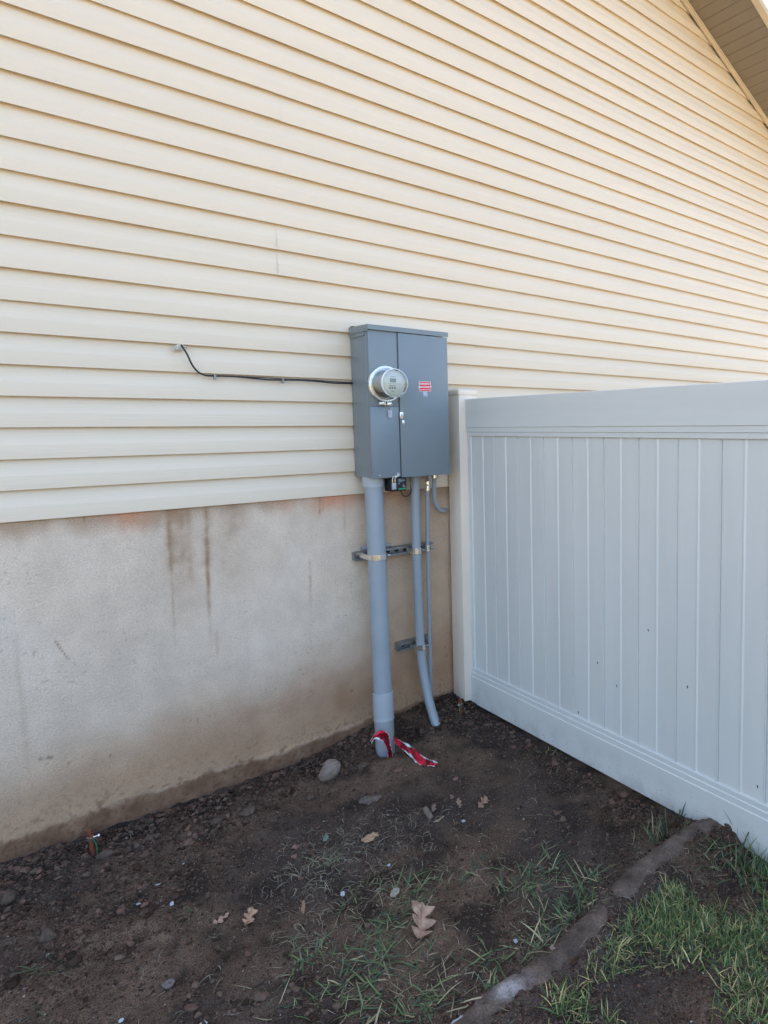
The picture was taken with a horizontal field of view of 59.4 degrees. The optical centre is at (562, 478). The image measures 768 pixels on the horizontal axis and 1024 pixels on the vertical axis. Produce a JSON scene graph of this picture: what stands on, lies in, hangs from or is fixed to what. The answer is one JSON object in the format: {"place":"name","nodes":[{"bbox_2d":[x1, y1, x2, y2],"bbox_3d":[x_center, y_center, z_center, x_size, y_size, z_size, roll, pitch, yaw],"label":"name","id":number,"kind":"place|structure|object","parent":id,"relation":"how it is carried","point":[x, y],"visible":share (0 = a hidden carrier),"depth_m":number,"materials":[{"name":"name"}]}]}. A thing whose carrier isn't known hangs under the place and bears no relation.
{"place":"outdoors","nodes":[
{"label":"outdoors","id":0,"kind":"place"},
{"bbox_2d":[0,692,767,1023],"bbox_3d":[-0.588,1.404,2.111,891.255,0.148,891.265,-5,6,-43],"label":"ground","id":1,"kind":"structure","parent":0,"point":[518,822],"depth_m":2.14,"materials":[{"name":"soil"}]},
{"bbox_2d":[0,890,17,905],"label":"rock","id":2,"kind":"object","parent":1,"relation":"on","point":[8,897],"visible":1,"depth_m":2.13,"materials":[{"name":"grey stone"}]},
{"bbox_2d":[13,1001,45,1023],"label":"grass tuft","id":3,"kind":"object","parent":1,"relation":"on","point":[42,1014],"visible":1,"depth_m":1.71,"materials":[{"name":"green plant"}]},
{"bbox_2d":[11,956,63,979],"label":"grass tuft","id":4,"kind":"object","parent":1,"relation":"on","point":[36,968],"visible":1,"depth_m":1.84,"materials":[{"name":"green plant"}]},
{"bbox_2d":[38,928,56,942],"bbox_3d":[-1.599,1.415,1.975,0.045,0.041,0.048,-5,6,-43],"label":"rock","id":5,"kind":"object","parent":1,"relation":"on","point":[47,935],"visible":1,"depth_m":1.96,"materials":[{"name":"grey stone"}]},
{"bbox_2d":[86,829,99,856],"bbox_3d":[-1.758,1.390,2.389,0.041,0.159,0.023,-3,5,-29],"label":"ground rod","id":6,"kind":"object","parent":1,"relation":"on","point":[90,839],"visible":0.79,"depth_m":2.38,"materials":[{"name":"orange metal"}]},
{"bbox_2d":[96,849,115,858],"bbox_3d":[-1.704,1.404,2.371,0.071,0.041,0.028,-1,5,-12],"label":"rock","id":7,"kind":"object","parent":1,"relation":"on","point":[103,854],"visible":0.69,"depth_m":2.37,"materials":[{"name":"grey stone"}]},
{"bbox_2d":[134,842,140,848],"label":"rock","id":8,"kind":"object","parent":1,"relation":"on","point":[137,845],"visible":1,"depth_m":2.41,"materials":[{"name":"grey stone"}]},
{"bbox_2d":[144,834,153,841],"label":"rock","id":9,"kind":"object","parent":1,"relation":"on","point":[149,837],"visible":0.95,"depth_m":2.47,"materials":[{"name":"grey stone"}]},
{"bbox_2d":[161,978,174,988],"bbox_3d":[-1.116,1.431,1.804,0.032,0.008,0.032,2,5,23],"label":"rock","id":10,"kind":"object","parent":1,"relation":"on","point":[166,984],"visible":1,"depth_m":1.80,"materials":[{"name":"grey stone"}]},
{"bbox_2d":[174,898,201,923],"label":"grass tuft","id":11,"kind":"object","parent":1,"relation":"on","point":[190,913],"visible":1,"depth_m":2.06,"materials":[{"name":"green plant"}]},
{"bbox_2d":[211,817,221,824],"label":"rock","id":12,"kind":"object","parent":1,"relation":"on","point":[216,820],"visible":0.89,"depth_m":2.56,"materials":[{"name":"grey stone"}]},
{"bbox_2d":[213,912,228,923],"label":"oak leaf","id":13,"kind":"object","parent":1,"relation":"on","point":[220,919],"visible":1,"depth_m":2.02,"materials":[{"name":"brown plant"}]},
{"bbox_2d":[239,806,256,816],"bbox_3d":[-1.291,1.372,2.625,0.053,0.040,0.068,1,5,15],"label":"rock","id":14,"kind":"object","parent":1,"relation":"on","point":[248,811],"visible":1,"depth_m":2.61,"materials":[{"name":"grey stone"}]},
{"bbox_2d":[242,907,257,924],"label":"oak leaf","id":15,"kind":"object","parent":1,"relation":"on","point":[249,918],"visible":1,"depth_m":2.04,"materials":[{"name":"brown plant"}]},
{"bbox_2d":[275,997,303,1008],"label":"grass tuft","id":16,"kind":"object","parent":1,"relation":"on","point":[288,1005],"visible":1,"depth_m":1.74,"materials":[{"name":"green plant"}]},
{"bbox_2d":[301,900,304,913],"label":"oak leaf","id":17,"kind":"object","parent":1,"relation":"on","point":[303,907],"visible":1,"depth_m":2.08,"materials":[{"name":"brown plant"}]},
{"bbox_2d":[307,794,314,800],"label":"rock","id":18,"kind":"object","parent":1,"relation":"on","point":[310,797],"visible":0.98,"depth_m":2.72,"materials":[{"name":"grey stone"}]},
{"bbox_2d":[292,928,336,974],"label":"grass tuft","id":19,"kind":"object","parent":1,"relation":"on","point":[300,959],"visible":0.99,"depth_m":1.89,"materials":[{"name":"green plant"}]},
{"bbox_2d":[303,937,339,963],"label":"grass tuft","id":20,"kind":"object","parent":1,"relation":"on","point":[317,951],"visible":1,"depth_m":1.91,"materials":[{"name":"green plant"}]},
{"bbox_2d":[305,848,344,873],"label":"grass tuft","id":21,"kind":"object","parent":1,"relation":"on","point":[329,860],"visible":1,"depth_m":2.33,"materials":[{"name":"green plant"}]},
{"bbox_2d":[318,759,340,781],"bbox_3d":[-1.054,1.324,2.881,0.094,0.104,0.087,-5,6,-43],"label":"river stone","id":22,"kind":"object","parent":1,"relation":"on","point":[329,770],"visible":1,"depth_m":2.86,"materials":[{"name":"grey stone"}]},
{"bbox_2d":[316,959,364,1010],"bbox_3d":[-0.609,1.417,1.769,0.120,0.047,0.192,-5,6,-43],"label":"grass tuft","id":23,"kind":"object","parent":1,"relation":"on","point":[328,992],"visible":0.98,"depth_m":1.78,"materials":[{"name":"green plant"}]},
{"bbox_2d":[336,894,356,914],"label":"grass tuft","id":24,"kind":"object","parent":1,"relation":"on","point":[348,902],"visible":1,"depth_m":2.12,"materials":[{"name":"green plant"}]},
{"bbox_2d":[358,762,369,769],"bbox_3d":[-0.920,1.331,2.945,0.038,0.034,0.051,2,5,28],"label":"rock","id":25,"kind":"object","parent":1,"relation":"on","point":[361,765],"visible":1,"depth_m":2.93,"materials":[{"name":"grey stone"}]},
{"bbox_2d":[333,975,396,1023],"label":"grass tuft","id":26,"kind":"object","parent":1,"relation":"on","point":[378,1012],"visible":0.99,"depth_m":1.72,"materials":[{"name":"green plant"}]},
{"bbox_2d":[361,832,378,842],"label":"oak leaf","id":27,"kind":"object","parent":1,"relation":"on","point":[369,837],"visible":1,"depth_m":2.45,"materials":[{"name":"brown plant"}]},
{"bbox_2d":[359,795,381,804],"bbox_3d":[-0.810,1.352,2.682,0.098,0.038,0.022,-1,-35,-40],"label":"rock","id":28,"kind":"object","parent":1,"relation":"on","point":[368,800],"visible":1,"depth_m":2.68,"materials":[{"name":"grey stone"}]},
{"bbox_2d":[343,946,399,1021],"bbox_3d":[-0.553,1.415,1.807,0.145,0.042,0.257,1,5,14],"label":"grass tuft","id":29,"kind":"object","parent":1,"relation":"on","point":[372,980],"visible":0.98,"depth_m":1.81,"materials":[{"name":"green plant"}]},
{"bbox_2d":[337,937,407,981],"bbox_3d":[-0.551,1.405,1.872,0.226,0.049,0.172,-1,5,-6],"label":"grass tuft","id":30,"kind":"object","parent":1,"relation":"on","point":[375,952],"visible":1,"depth_m":1.88,"materials":[{"name":"green plant"}]},
{"bbox_2d":[1,726,752,1023],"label":"dry straw","id":31,"kind":"object","parent":1,"relation":"on","point":[380,888],"visible":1,"depth_m":2.20,"materials":[{"name":"beige plant"}]},
{"bbox_2d":[362,477,394,756],"bbox_3d":[-0.912,0.703,3.168,0.107,1.426,0.205,-3,5,-24],"label":"conduit","id":32,"kind":"object","parent":1,"relation":"on","point":[383,707],"visible":0.88,"depth_m":3.13,"materials":[{"name":"grey plastic"}]},
{"bbox_2d":[370,730,392,757],"bbox_3d":[-0.872,1.300,3.077,0.105,0.185,0.038,-3,5,-26],"label":"warning tape","id":33,"kind":"object","parent":32,"relation":"attached to","point":[382,736],"visible":0.93,"depth_m":3.07,"materials":[{"name":"plastic"}]},
{"bbox_2d":[345,907,414,959],"bbox_3d":[-0.549,1.397,1.967,0.243,0.050,0.209,-2,5,-13],"label":"grass tuft","id":34,"kind":"object","parent":1,"relation":"on","point":[378,930],"visible":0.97,"depth_m":1.95,"materials":[{"name":"green plant"}]},
{"bbox_2d":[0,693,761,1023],"bbox_3d":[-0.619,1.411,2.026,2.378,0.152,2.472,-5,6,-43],"label":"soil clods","id":35,"kind":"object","parent":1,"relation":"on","point":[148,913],"visible":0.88,"depth_m":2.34,"materials":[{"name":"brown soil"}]},
{"bbox_2d":[0,0,767,861],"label":"house","id":36,"kind":"structure","parent":1,"relation":"on","point":[534,196],"depth_m":2.93,"materials":[{"name":"plastic"}]},
{"bbox_2d":[172,344,186,352],"bbox_3d":[-1.591,-0.541,2.647,0.055,0.040,0.016,-5,6,-43],"label":"sealant patch","id":37,"kind":"object","parent":36,"relation":"attached to","point":[178,347],"visible":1,"depth_m":2.64,"materials":[{"name":"white plastic"}]},
{"bbox_2d":[181,344,352,383],"bbox_3d":[-1.311,-0.511,2.898,0.743,0.146,0.035,-5,6,-43],"label":"cable run","id":38,"kind":"object","parent":36,"relation":"attached to","point":[282,380],"visible":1,"depth_m":2.88,"materials":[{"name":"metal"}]},
{"bbox_2d":[352,541,433,561],"bbox_3d":[-0.885,0.380,3.353,0.444,0.041,0.051,-5,6,-43],"label":"strut channel","id":39,"kind":"object","parent":36,"relation":"attached to","point":[396,550],"visible":0.48,"depth_m":3.34,"materials":[{"name":"metal"}]},
{"bbox_2d":[359,552,390,560],"bbox_3d":[-0.931,0.383,3.183,0.112,0.027,0.143,-5,6,-43],"label":"pipe clamp","id":40,"kind":"object","parent":39,"relation":"attached to","point":[374,557],"visible":0.97,"depth_m":3.13,"materials":[{"name":"silver metal"}]},
{"bbox_2d":[360,543,390,550],"bbox_3d":[-0.956,0.350,3.268,0.160,0.021,0.021,-5,6,-43],"label":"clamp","id":41,"kind":"object","parent":39,"relation":"on","point":[364,548],"visible":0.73,"depth_m":3.22,"materials":[{"name":"grey plastic"}]},
{"bbox_2d":[406,547,424,553],"bbox_3d":[-0.772,0.376,3.369,0.070,0.029,0.085,-5,6,-43],"label":"pipe clamp","id":42,"kind":"object","parent":39,"relation":"attached to","point":[414,551],"visible":0.97,"depth_m":3.34,"materials":[{"name":"silver metal"}]},
{"bbox_2d":[422,545,433,550],"bbox_3d":[-0.724,0.372,3.439,0.045,0.032,0.047,-5,6,-43],"label":"pipe clamp","id":43,"kind":"object","parent":39,"relation":"attached to","point":[427,547],"visible":0.98,"depth_m":3.42,"materials":[{"name":"metal"}]},
{"bbox_2d":[349,324,449,478],"bbox_3d":[-0.786,-0.382,3.202,0.448,0.748,0.310,-5,6,-43],"label":"electrical panel","id":44,"kind":"object","parent":36,"relation":"attached to","point":[404,371],"visible":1,"depth_m":3.14,"materials":[{"name":"paint"}]},
{"bbox_2d":[388,403,392,417],"bbox_3d":[-0.833,-0.331,3.089,0.022,0.070,0.016,-5,6,-43],"label":"seal tag","id":45,"kind":"object","parent":44,"relation":"hanging from","point":[389,413],"visible":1,"depth_m":3.09,"materials":[{"name":"metal"}]},
{"bbox_2d":[392,476,395,489],"bbox_3d":[-0.828,0.020,3.130,0.020,0.066,0.012,-5,6,-43],"label":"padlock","id":46,"kind":"object","parent":44,"relation":"hanging from","point":[393,486],"visible":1,"depth_m":3.12,"materials":[{"name":"metal"}]},
{"bbox_2d":[384,477,411,496],"bbox_3d":[-0.810,0.041,3.225,0.088,0.111,0.183,3,6,36],"label":"surge protector","id":47,"kind":"object","parent":44,"relation":"attached to","point":[400,482],"visible":0.94,"depth_m":3.17,"materials":[{"name":"black plastic"}]},
{"bbox_2d":[397,333,449,476],"bbox_3d":[-0.702,-0.368,3.231,0.280,0.708,0.018,-5,6,-43],"label":"door","id":48,"kind":"structure","parent":44,"relation":"in","point":[424,435],"depth_m":3.22,"materials":[{"name":"paint"}]},
{"bbox_2d":[409,476,440,725],"bbox_3d":[-0.696,0.692,3.327,0.228,1.434,0.058,3,6,37],"label":"medium conduit","id":49,"kind":"object","parent":44,"relation":"attached to","point":[418,607],"visible":0.77,"depth_m":3.35,"materials":[{"name":"grey plastic"}]},
{"bbox_2d":[425,476,432,694],"bbox_3d":[-0.719,0.632,3.455,0.040,1.332,0.031,-5,6,-43],"label":"thin conduit","id":50,"kind":"object","parent":44,"relation":"attached to","point":[427,539],"visible":0.71,"depth_m":3.44,"materials":[{"name":"grey plastic"}]},
{"bbox_2d":[395,634,427,651],"bbox_3d":[-0.808,0.893,3.463,0.199,0.041,0.051,-5,6,-43],"label":"strut channel","id":51,"kind":"object","parent":36,"relation":"attached to","point":[402,645],"visible":0.66,"depth_m":3.42,"materials":[{"name":"metal"}]},
{"bbox_2d":[410,642,428,650],"bbox_3d":[-0.762,0.894,3.414,0.070,0.029,0.090,-5,6,-43],"label":"pipe clamp","id":52,"kind":"object","parent":51,"relation":"attached to","point":[418,647],"visible":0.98,"depth_m":3.38,"materials":[{"name":"silver metal"}]},
{"bbox_2d":[431,475,446,512],"bbox_3d":[-0.673,0.076,3.509,0.040,0.236,0.157,1,5,17],"label":"flexible conduit","id":53,"kind":"object","parent":36,"relation":"attached to","point":[435,502],"visible":0.98,"depth_m":3.45,"materials":[{"name":"grey plastic"}]},
{"bbox_2d":[370,878,399,893],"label":"grass tuft","id":54,"kind":"object","parent":1,"relation":"on","point":[380,885],"visible":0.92,"depth_m":2.19,"materials":[{"name":"green plant"}]},
{"bbox_2d":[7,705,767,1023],"bbox_3d":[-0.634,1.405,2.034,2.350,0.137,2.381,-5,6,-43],"label":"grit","id":55,"kind":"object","parent":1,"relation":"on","point":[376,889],"visible":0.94,"depth_m":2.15,"materials":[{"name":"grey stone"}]},
{"bbox_2d":[390,887,399,897],"bbox_3d":[-0.561,1.383,2.128,0.027,0.008,0.037,22,27,29],"label":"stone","id":56,"kind":"object","parent":1,"relation":"on","point":[394,892],"visible":1,"depth_m":2.13,"materials":[{"name":"white stone"}]},
{"bbox_2d":[374,909,416,928],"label":"grass tuft","id":57,"kind":"object","parent":1,"relation":"on","point":[404,914],"visible":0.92,"depth_m":2.04,"materials":[{"name":"green plant"}]},
{"bbox_2d":[393,991,420,1022],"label":"grass tuft","id":58,"kind":"object","parent":1,"relation":"on","point":[403,1012],"visible":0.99,"depth_m":1.71,"materials":[{"name":"green plant"}]},
{"bbox_2d":[389,862,435,914],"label":"grass tuft","id":59,"kind":"object","parent":1,"relation":"on","point":[409,881],"visible":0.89,"depth_m":2.17,"materials":[{"name":"green plant"}]},
{"bbox_2d":[393,736,437,766],"bbox_3d":[-0.720,1.308,3.043,0.341,0.038,0.056,4,6,43],"label":"warning tape","id":60,"kind":"object","parent":1,"relation":"on","point":[413,753],"visible":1,"depth_m":3.03,"materials":[{"name":"plastic"}]},
{"bbox_2d":[394,939,437,970],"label":"grass tuft","id":61,"kind":"object","parent":1,"relation":"on","point":[409,964],"visible":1,"depth_m":1.88,"materials":[{"name":"green plant"}]},
{"bbox_2d":[411,900,435,938],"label":"oak leaf","id":62,"kind":"object","parent":1,"relation":"on","point":[421,910],"visible":1,"depth_m":2.00,"materials":[{"name":"brown plant"}]},
{"bbox_2d":[423,806,432,819],"bbox_3d":[-0.542,1.352,2.572,0.053,0.047,0.024,3,6,37],"label":"wood stick","id":63,"kind":"object","parent":1,"relation":"on","point":[427,813],"visible":1,"depth_m":2.56,"materials":[{"name":"plant"}]},
{"bbox_2d":[416,875,442,889],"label":"grass tuft","id":64,"kind":"object","parent":1,"relation":"on","point":[434,877],"visible":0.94,"depth_m":2.22,"materials":[{"name":"green plant"}]},
{"bbox_2d":[405,975,457,1008],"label":"grass tuft","id":65,"kind":"object","parent":1,"relation":"on","point":[433,989],"visible":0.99,"depth_m":1.77,"materials":[{"name":"green plant"}]},
{"bbox_2d":[406,982,461,1023],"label":"grass tuft","id":66,"kind":"object","parent":1,"relation":"on","point":[439,1000],"visible":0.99,"depth_m":1.73,"materials":[{"name":"green plant"}]},
{"bbox_2d":[457,699,462,715],"bbox_3d":[-0.554,1.263,3.438,0.023,0.143,0.040,3,6,34],"label":"ground rod","id":67,"kind":"object","parent":1,"relation":"on","point":[460,705],"visible":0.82,"depth_m":3.43,"materials":[{"name":"orange metal"}]},
{"bbox_2d":[445,966,499,1012],"bbox_3d":[-0.200,1.395,1.729,0.172,0.051,0.186,1,5,18],"label":"grass tuft","id":68,"kind":"object","parent":1,"relation":"on","point":[489,984],"visible":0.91,"depth_m":1.76,"materials":[{"name":"green plant"}]},
{"bbox_2d":[457,852,499,884],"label":"grass tuft","id":69,"kind":"object","parent":1,"relation":"on","point":[474,868],"visible":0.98,"depth_m":2.26,"materials":[{"name":"green plant"}]},
{"bbox_2d":[478,796,489,807],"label":"oak leaf","id":70,"kind":"object","parent":1,"relation":"on","point":[484,801],"visible":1,"depth_m":2.65,"materials":[{"name":"brown plant"}]},
{"bbox_2d":[456,933,516,975],"bbox_3d":[-0.223,1.402,1.859,0.165,0.042,0.171,1,5,17],"label":"grass tuft","id":71,"kind":"object","parent":1,"relation":"on","point":[481,956],"visible":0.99,"depth_m":1.87,"materials":[{"name":"green plant"}]},
{"bbox_2d":[235,746,758,1023],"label":"sparse grass","id":72,"kind":"structure","parent":1,"relation":"on","point":[312,996],"depth_m":1.95,"materials":[{"name":"green plant"}]},
{"bbox_2d":[495,862,531,902],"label":"grass tuft","id":73,"kind":"object","parent":1,"relation":"on","point":[502,884],"visible":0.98,"depth_m":2.19,"materials":[{"name":"green plant"}]},
{"bbox_2d":[508,882,548,910],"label":"grass tuft","id":74,"kind":"object","parent":1,"relation":"on","point":[538,885],"visible":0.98,"depth_m":2.14,"materials":[{"name":"green plant"}]},
{"bbox_2d":[504,863,554,898],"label":"grass tuft","id":75,"kind":"object","parent":1,"relation":"on","point":[529,875],"visible":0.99,"depth_m":2.22,"materials":[{"name":"green plant"}]},
{"bbox_2d":[500,915,564,962],"bbox_3d":[-0.085,1.389,1.917,0.208,0.070,0.187,2,5,28],"label":"grass tuft","id":76,"kind":"object","parent":1,"relation":"on","point":[535,933],"visible":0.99,"depth_m":1.93,"materials":[{"name":"green plant"}]},
{"bbox_2d":[515,916,566,948],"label":"grass tuft","id":77,"kind":"object","parent":1,"relation":"on","point":[545,926],"visible":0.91,"depth_m":1.97,"materials":[{"name":"green plant"}]},
{"bbox_2d":[518,843,569,881],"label":"grass tuft","id":78,"kind":"object","parent":1,"relation":"on","point":[548,873],"visible":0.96,"depth_m":2.27,"materials":[{"name":"green plant"}]},
{"bbox_2d":[538,903,571,934],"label":"grass tuft","id":79,"kind":"object","parent":1,"relation":"on","point":[561,917],"visible":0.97,"depth_m":2.03,"materials":[{"name":"green plant"}]},
{"bbox_2d":[543,882,597,921],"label":"grass tuft","id":80,"kind":"object","parent":1,"relation":"on","point":[564,904],"visible":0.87,"depth_m":2.08,"materials":[{"name":"green plant"}]},
{"bbox_2d":[565,881,593,917],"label":"grass tuft","id":81,"kind":"object","parent":1,"relation":"on","point":[577,897],"visible":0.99,"depth_m":2.08,"materials":[{"name":"green plant"}]},
{"bbox_2d":[453,818,718,1023],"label":"lawn edging","id":82,"kind":"object","parent":1,"relation":"on","point":[483,1008],"visible":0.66,"depth_m":1.90,"materials":[{"name":"concrete"}]},
{"bbox_2d":[565,858,615,896],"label":"grass tuft","id":83,"kind":"object","parent":1,"relation":"on","point":[593,874],"visible":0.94,"depth_m":2.21,"materials":[{"name":"green plant"}]},
{"bbox_2d":[448,380,767,860],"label":"vinyl fence","id":84,"kind":"object","parent":1,"relation":"on","point":[609,568],"visible":0.92,"depth_m":2.69,"materials":[{"name":"white plastic"}]},
{"bbox_2d":[539,841,767,1023],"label":"lawn grass","id":85,"kind":"structure","parent":1,"relation":"on","point":[726,938],"depth_m":1.91,"materials":[{"name":"green plant"}]},
{"bbox_2d":[639,810,690,844],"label":"grass tuft","id":86,"kind":"object","parent":1,"relation":"on","point":[658,836],"visible":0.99,"depth_m":2.40,"materials":[{"name":"green plant"}]},
{"bbox_2d":[672,802,685,819],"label":"grass tuft","id":87,"kind":"object","parent":1,"relation":"on","point":[679,812],"visible":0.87,"depth_m":2.50,"materials":[{"name":"green plant"}]},
{"bbox_2d":[694,834,752,885],"bbox_3d":[0.577,1.337,2.244,0.214,0.087,0.204,1,5,15],"label":"grass tuft","id":88,"kind":"object","parent":1,"relation":"on","point":[719,858],"visible":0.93,"depth_m":2.26,"materials":[{"name":"green plant"}]},
{"bbox_2d":[712,809,767,888],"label":"grass tuft","id":89,"kind":"object","parent":1,"relation":"on","point":[742,846],"visible":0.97,"depth_m":2.22,"materials":[{"name":"green plant"}]},
{"bbox_2d":[734,839,767,887],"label":"grass tuft","id":90,"kind":"object","parent":1,"relation":"on","point":[752,866],"visible":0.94,"depth_m":2.22,"materials":[{"name":"green plant"}]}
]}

